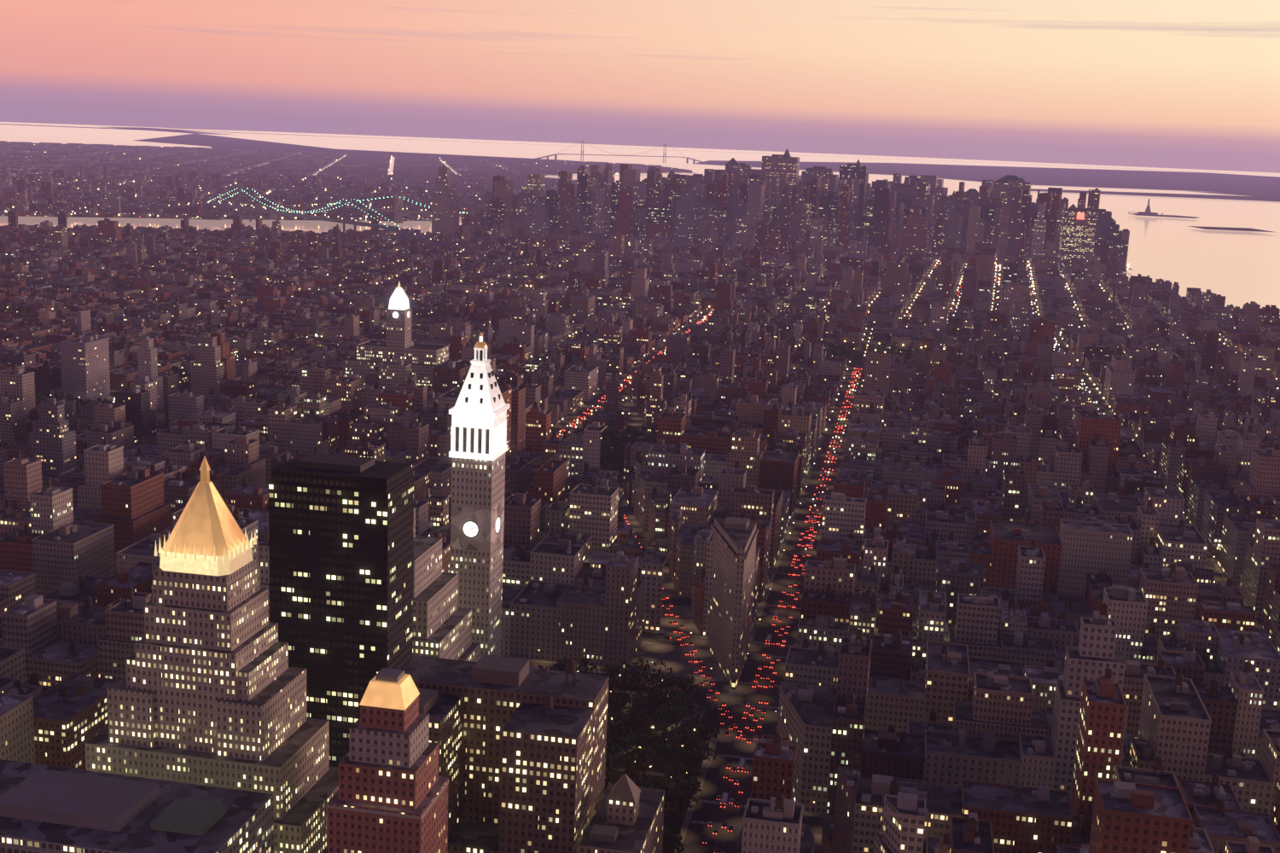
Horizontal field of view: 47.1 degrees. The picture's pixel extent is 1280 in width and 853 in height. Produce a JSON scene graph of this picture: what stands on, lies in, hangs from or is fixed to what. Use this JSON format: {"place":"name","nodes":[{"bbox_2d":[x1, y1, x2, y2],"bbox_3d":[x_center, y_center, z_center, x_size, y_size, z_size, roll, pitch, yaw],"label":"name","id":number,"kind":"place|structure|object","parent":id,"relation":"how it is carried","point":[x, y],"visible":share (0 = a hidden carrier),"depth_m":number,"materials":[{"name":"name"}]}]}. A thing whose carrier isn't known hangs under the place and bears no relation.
{"place":"outdoors","nodes":[
{"label":"outdoors","id":0,"kind":"place"},
{"bbox_2d":[0,122,1279,852],"bbox_3d":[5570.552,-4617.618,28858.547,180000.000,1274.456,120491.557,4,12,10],"label":"ground","id":1,"kind":"structure","parent":0,"point":[1211,232],"depth_m":4579.43,"materials":[{"name":"grey asphalt"}]},
{"bbox_2d":[0,211,1163,852],"bbox_3d":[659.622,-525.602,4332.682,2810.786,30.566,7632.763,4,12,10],"label":"park trees","id":2,"kind":"object","parent":1,"relation":"on","point":[622,726],"visible":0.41,"depth_m":803.43,"materials":[{"name":"green plant"}]},
{"bbox_2d":[0,140,1279,852],"bbox_3d":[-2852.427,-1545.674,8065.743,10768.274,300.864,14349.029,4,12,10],"label":"city buildings","id":3,"kind":"structure","parent":1,"relation":"on","point":[294,589],"depth_m":1058.51,"materials":[{"name":"grey concrete"}]},
{"bbox_2d":[4,140,1278,852],"bbox_3d":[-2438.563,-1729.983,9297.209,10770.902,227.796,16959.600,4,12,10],"label":"traffic","id":4,"kind":"object","parent":1,"relation":"on","point":[398,210],"visible":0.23,"depth_m":2060.77,"materials":[{"name":"red metal"}]},
{"bbox_2d":[0,0,1279,173],"label":"sky","id":5,"kind":"structure","parent":0,"point":[1157,84],"materials":[{"name":"pink"}]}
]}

